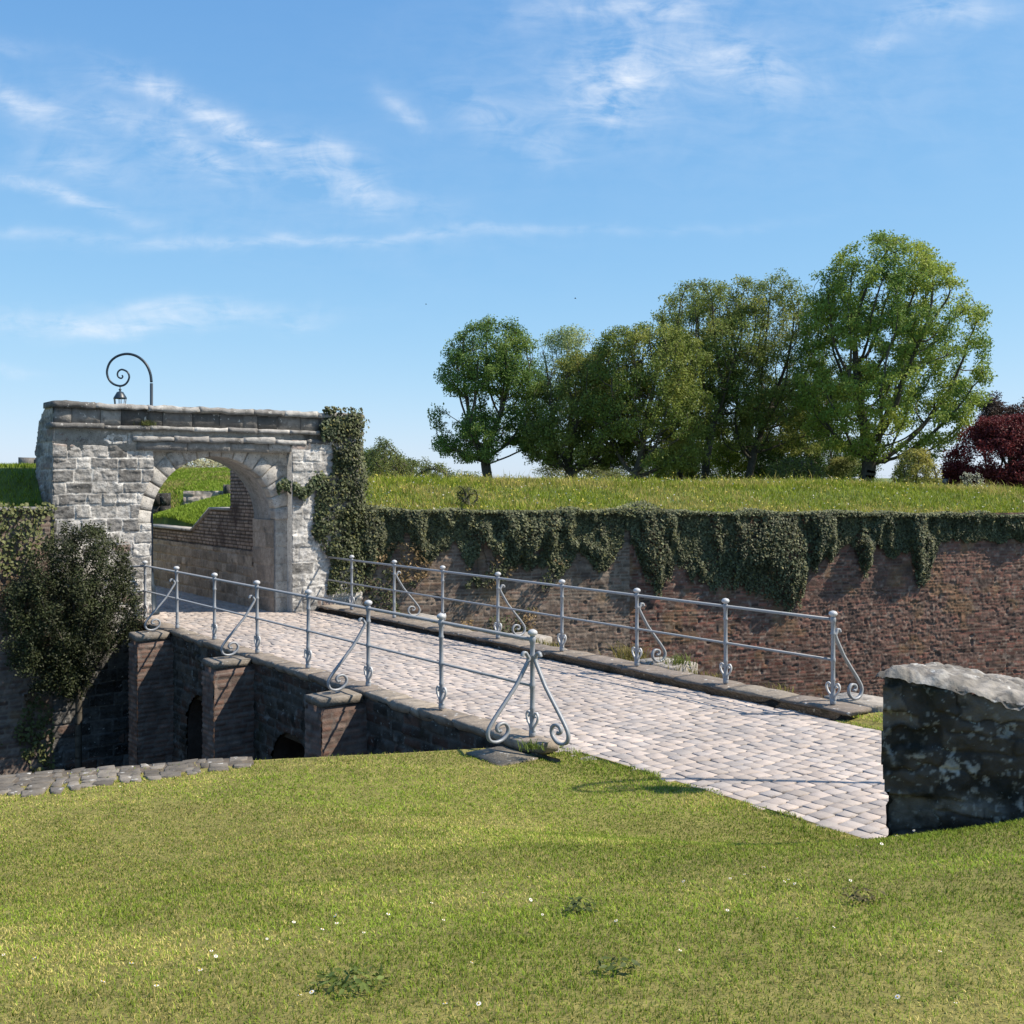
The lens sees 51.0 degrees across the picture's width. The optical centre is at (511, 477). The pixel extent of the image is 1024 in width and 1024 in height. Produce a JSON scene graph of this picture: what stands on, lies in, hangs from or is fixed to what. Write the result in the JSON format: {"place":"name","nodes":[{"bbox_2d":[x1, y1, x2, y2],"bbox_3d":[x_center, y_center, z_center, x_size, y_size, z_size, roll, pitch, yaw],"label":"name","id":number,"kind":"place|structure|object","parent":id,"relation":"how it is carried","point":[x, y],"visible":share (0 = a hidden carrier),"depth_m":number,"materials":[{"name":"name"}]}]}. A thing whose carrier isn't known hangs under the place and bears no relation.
{"place":"outdoors","nodes":[
{"label":"outdoors","id":0,"kind":"place"},
{"bbox_2d":[0,462,230,523],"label":"bank grass","id":1,"kind":"structure","parent":0,"point":[202,479],"depth_m":31.37,"materials":[{"name":"green plant"}]},
{"bbox_2d":[0,712,1023,1023],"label":"lawn ground","id":2,"kind":"structure","parent":0,"point":[714,988],"depth_m":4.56,"materials":[{"name":"green plant"}]},
{"bbox_2d":[307,961,392,995],"bbox_3d":[-0.547,1.722,3.700,0.251,0.064,0.240,0,0,44],"label":"weed","id":3,"kind":"object","parent":2,"relation":"on","point":[331,976],"visible":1,"depth_m":3.68,"materials":[{"name":"green plant"}]},
{"bbox_2d":[561,896,597,912],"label":"weed","id":4,"kind":"object","parent":2,"relation":"on","point":[574,903],"visible":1,"depth_m":4.60,"materials":[{"name":"green plant"}]},
{"bbox_2d":[597,955,641,971],"bbox_3d":[0.370,1.691,3.737,0.154,0.046,0.097,0,0,-16],"label":"weed","id":5,"kind":"object","parent":2,"relation":"on","point":[611,966],"visible":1,"depth_m":3.73,"materials":[{"name":"green plant"}]},
{"bbox_2d":[841,886,885,902],"bbox_3d":[1.469,1.745,4.514,0.185,0.048,0.146,0,0,-17],"label":"weed","id":6,"kind":"object","parent":2,"relation":"on","point":[859,897],"visible":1,"depth_m":4.49,"materials":[{"name":"green plant"}]},
{"bbox_2d":[875,662,1023,836],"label":"stone wall","id":7,"kind":"structure","parent":2,"relation":"on","point":[952,752],"depth_m":6.22,"materials":[{"name":"grey stone"}]},
{"bbox_2d":[0,465,1023,526],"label":"rampart ground","id":8,"kind":"structure","parent":0,"point":[158,520],"depth_m":26.52,"materials":[{"name":"green plant"}]},
{"bbox_2d":[18,457,36,463],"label":"stone block","id":9,"kind":"structure","parent":8,"relation":"on","point":[21,460],"depth_m":24.01,"materials":[{"name":"grey stone"}]},
{"bbox_2d":[153,493,170,513],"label":"stone block","id":10,"kind":"structure","parent":8,"relation":"on","point":[162,501],"depth_m":31.03,"materials":[{"name":"grey stone"}]},
{"bbox_2d":[183,491,222,504],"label":"rubble wall","id":11,"kind":"structure","parent":8,"relation":"on","point":[190,496],"depth_m":33.08,"materials":[{"name":"stone"}]},
{"bbox_2d":[223,484,229,493],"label":"stone slab","id":12,"kind":"structure","parent":11,"relation":"on","point":[226,489],"depth_m":32.99,"materials":[{"name":"grey stone"}]},
{"bbox_2d":[153,470,253,607],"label":"wing wall","id":13,"kind":"structure","parent":8,"relation":"on","point":[217,540],"depth_m":23.71,"materials":[{"name":"brick"}]},
{"bbox_2d":[181,458,225,468],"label":"bush","id":14,"kind":"object","parent":8,"relation":"on","point":[211,463],"visible":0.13,"depth_m":46.36,"materials":[{"name":"green plant"}]},
{"bbox_2d":[363,447,387,475],"bbox_3d":[-5.447,-0.112,39.993,2.222,2.148,1.903,0,0,0],"label":"bush","id":15,"kind":"object","parent":8,"relation":"on","point":[370,453],"visible":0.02,"depth_m":39.81,"materials":[{"name":"green plant"}]},
{"bbox_2d":[363,436,481,478],"bbox_3d":[-2.829,-0.315,33.097,4.149,1.953,3.564,0,0,0],"label":"bush","id":16,"kind":"object","parent":8,"relation":"on","point":[402,463],"visible":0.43,"depth_m":32.57,"materials":[{"name":"green plant"}]},
{"bbox_2d":[455,485,479,506],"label":"bush","id":17,"kind":"object","parent":8,"relation":"on","point":[465,498],"visible":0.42,"depth_m":24.45,"materials":[{"name":"green plant"}]},
{"bbox_2d":[427,314,548,478],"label":"ash tree","id":18,"kind":"object","parent":8,"relation":"on","point":[502,364],"visible":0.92,"depth_m":70.69,"materials":[{"name":"green plant"}]},
{"bbox_2d":[533,323,598,458],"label":"tree","id":19,"kind":"object","parent":8,"relation":"on","point":[563,342],"visible":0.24,"depth_m":87.41,"materials":[{"name":"green plant"}]},
{"bbox_2d":[532,457,625,479],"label":"bush","id":20,"kind":"object","parent":8,"relation":"on","point":[594,473],"visible":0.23,"depth_m":82.43,"materials":[{"name":"green plant"}]},
{"bbox_2d":[515,343,651,478],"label":"ash tree","id":21,"kind":"object","parent":8,"relation":"on","point":[549,451],"visible":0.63,"depth_m":68.40,"materials":[{"name":"green plant"}]},
{"bbox_2d":[578,321,719,479],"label":"ash tree","id":22,"kind":"object","parent":8,"relation":"on","point":[651,414],"visible":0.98,"depth_m":65.30,"materials":[{"name":"green plant"}]},
{"bbox_2d":[649,441,701,481],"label":"bush","id":23,"kind":"object","parent":8,"relation":"on","point":[669,475],"visible":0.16,"depth_m":78.32,"materials":[{"name":"green plant"}]},
{"bbox_2d":[650,290,741,480],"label":"ash tree","id":24,"kind":"object","parent":8,"relation":"on","point":[662,319],"visible":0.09,"depth_m":73.39,"materials":[{"name":"green plant"}]},
{"bbox_2d":[660,278,783,479],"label":"ash tree","id":25,"kind":"object","parent":8,"relation":"on","point":[720,296],"visible":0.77,"depth_m":68.65,"materials":[{"name":"green plant"}]},
{"bbox_2d":[696,428,757,480],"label":"bush","id":26,"kind":"object","parent":8,"relation":"on","point":[727,457],"visible":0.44,"depth_m":78.56,"materials":[{"name":"green plant"}]},
{"bbox_2d":[588,441,883,482],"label":"hedge","id":27,"kind":"object","parent":8,"relation":"on","point":[648,469],"visible":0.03,"depth_m":93.92,"materials":[{"name":"green plant"}]},
{"bbox_2d":[711,267,837,479],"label":"ash tree","id":28,"kind":"object","parent":8,"relation":"on","point":[778,395],"visible":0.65,"depth_m":69.87,"materials":[{"name":"green plant"}]},
{"bbox_2d":[763,455,832,480],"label":"bush","id":29,"kind":"object","parent":8,"relation":"on","point":[785,464],"visible":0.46,"depth_m":61.46,"materials":[{"name":"green plant"}]},
{"bbox_2d":[738,373,872,478],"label":"dark tree","id":30,"kind":"object","parent":8,"relation":"on","point":[762,468],"visible":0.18,"depth_m":75.24,"materials":[{"name":"green plant"}]},
{"bbox_2d":[824,455,861,479],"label":"bush","id":31,"kind":"object","parent":8,"relation":"on","point":[842,467],"visible":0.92,"depth_m":71.42,"materials":[{"name":"green plant"}]},
{"bbox_2d":[787,229,998,481],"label":"oak tree","id":32,"kind":"object","parent":8,"relation":"on","point":[857,378],"visible":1,"depth_m":63.20,"materials":[{"name":"green plant"}]},
{"bbox_2d":[890,447,942,485],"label":"bush","id":33,"kind":"object","parent":8,"relation":"on","point":[913,470],"visible":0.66,"depth_m":57.60,"materials":[{"name":"green plant"}]},
{"bbox_2d":[960,472,984,485],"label":"bush","id":34,"kind":"object","parent":8,"relation":"on","point":[971,475],"visible":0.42,"depth_m":47.92,"materials":[{"name":"green plant"}]},
{"bbox_2d":[939,413,1023,487],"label":"copper beech","id":35,"kind":"object","parent":8,"relation":"on","point":[992,434],"visible":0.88,"depth_m":58.44,"materials":[{"name":"red plant"}]},
{"bbox_2d":[967,390,1023,465],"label":"plum tree","id":36,"kind":"object","parent":8,"relation":"on","point":[996,408],"visible":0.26,"depth_m":77.75,"materials":[{"name":"red plant"}]},
{"bbox_2d":[0,0,1023,477],"label":"sky","id":37,"kind":"structure","parent":0,"point":[262,204],"materials":[{"name":"blue"}]},
{"bbox_2d":[151,586,888,838],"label":"path","id":38,"kind":"structure","parent":0,"point":[825,773],"depth_m":9.89,"materials":[{"name":"stone"}]},
{"bbox_2d":[106,353,159,614],"bbox_3d":[-7.425,0.109,21.000,1.053,5.121,0.320,0,0,0],"label":"street lamp","id":39,"kind":"object","parent":38,"relation":"on","point":[119,397],"visible":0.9,"depth_m":20.98,"materials":[{"name":"metal"}]},
{"bbox_2d":[494,478,940,483],"bbox_3d":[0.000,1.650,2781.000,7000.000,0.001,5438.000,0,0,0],"label":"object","id":40,"kind":"structure","parent":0,"point":[883,479],"depth_m":2796.97,"materials":[{"name":"green plant"}]},
{"label":"moat floor","id":41,"kind":"structure","parent":0,"visible":0},
{"bbox_2d":[0,506,52,774],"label":"curtain wall","id":42,"kind":"structure","parent":41,"relation":"on","point":[13,691],"depth_m":18.26,"materials":[{"name":"plant"}]},
{"bbox_2d":[0,501,56,772],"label":"ivy","id":43,"kind":"object","parent":42,"relation":"attached to","point":[34,743],"visible":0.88,"depth_m":18.25,"materials":[{"name":"green plant"}]},
{"bbox_2d":[0,520,149,768],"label":"evergreen shrub","id":44,"kind":"object","parent":41,"relation":"on","point":[74,647],"visible":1,"depth_m":18.05,"materials":[{"name":"green plant"}]},
{"bbox_2d":[0,757,253,797],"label":"moat edge wall","id":45,"kind":"structure","parent":41,"relation":"on","point":[38,782],"depth_m":9.38,"materials":[{"name":"stone"}]},
{"bbox_2d":[34,400,364,770],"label":"stone gate","id":46,"kind":"structure","parent":41,"relation":"on","point":[115,466],"depth_m":19.58,"materials":[{"name":"stone"}]},
{"bbox_2d":[139,418,156,425],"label":"grass tuft","id":47,"kind":"object","parent":46,"relation":"on","point":[146,423],"visible":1,"depth_m":19.47,"materials":[{"name":"green plant"}]},
{"bbox_2d":[276,406,377,595],"bbox_3d":[-3.587,0.461,21.883,1.087,3.840,2.400,0,0,32],"label":"ivy","id":48,"kind":"object","parent":46,"relation":"attached to","point":[329,427],"visible":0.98,"depth_m":21.73,"materials":[{"name":"green plant"}]},
{"bbox_2d":[128,604,882,765],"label":"bridge","id":49,"kind":"structure","parent":41,"relation":"on","point":[194,692],"depth_m":14.40,"materials":[{"name":"stone"}]},
{"bbox_2d":[121,560,570,745],"bbox_3d":[-3.280,2.023,14.673,0.616,1.060,11.852,0,0,-38],"label":"railing","id":50,"kind":"object","parent":49,"relation":"on","point":[531,659],"visible":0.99,"depth_m":12.84,"materials":[{"name":"grey metal"}]},
{"bbox_2d":[517,739,549,751],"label":"grass tuft","id":51,"kind":"object","parent":49,"relation":"on","point":[529,745],"visible":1,"depth_m":10.09,"materials":[{"name":"green plant"}]},
{"bbox_2d":[355,607,822,697],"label":"kerb grass","id":52,"kind":"structure","parent":49,"relation":"on","point":[694,671],"depth_m":14.31,"materials":[{"name":"green plant"}]},
{"bbox_2d":[328,555,863,704],"bbox_3d":[0.174,2.023,16.944,0.617,1.060,12.099,0,0,-38],"label":"railing","id":53,"kind":"object","parent":49,"relation":"on","point":[834,632],"visible":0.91,"depth_m":14.63,"materials":[{"name":"grey metal"}]},
{"bbox_2d":[591,641,652,660],"bbox_3d":[1.688,2.511,15.695,1.110,0.278,0.946,0,0,0],"label":"grass tuft","id":54,"kind":"object","parent":49,"relation":"on","point":[627,653],"visible":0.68,"depth_m":15.65,"materials":[{"name":"green plant"}]},
{"bbox_2d":[661,653,697,667],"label":"grass tuft","id":55,"kind":"object","parent":49,"relation":"on","point":[679,661],"visible":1,"depth_m":14.71,"materials":[{"name":"green plant"}]},
{"bbox_2d":[362,512,1023,697],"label":"rampart wall","id":56,"kind":"structure","parent":41,"relation":"on","point":[964,607],"depth_m":24.86,"materials":[{"name":"brick"}]},
{"bbox_2d":[346,540,566,632],"bbox_3d":[-1.235,2.744,22.609,5.078,2.882,0.381,0,0,-16],"label":"creeper","id":57,"kind":"object","parent":56,"relation":"attached to","point":[466,586],"visible":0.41,"depth_m":22.52,"materials":[{"name":"green plant"}]},
{"bbox_2d":[344,500,1023,616],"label":"ivy","id":58,"kind":"object","parent":56,"relation":"attached to","point":[910,529],"visible":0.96,"depth_m":24.22,"materials":[{"name":"green plant"}]}
]}

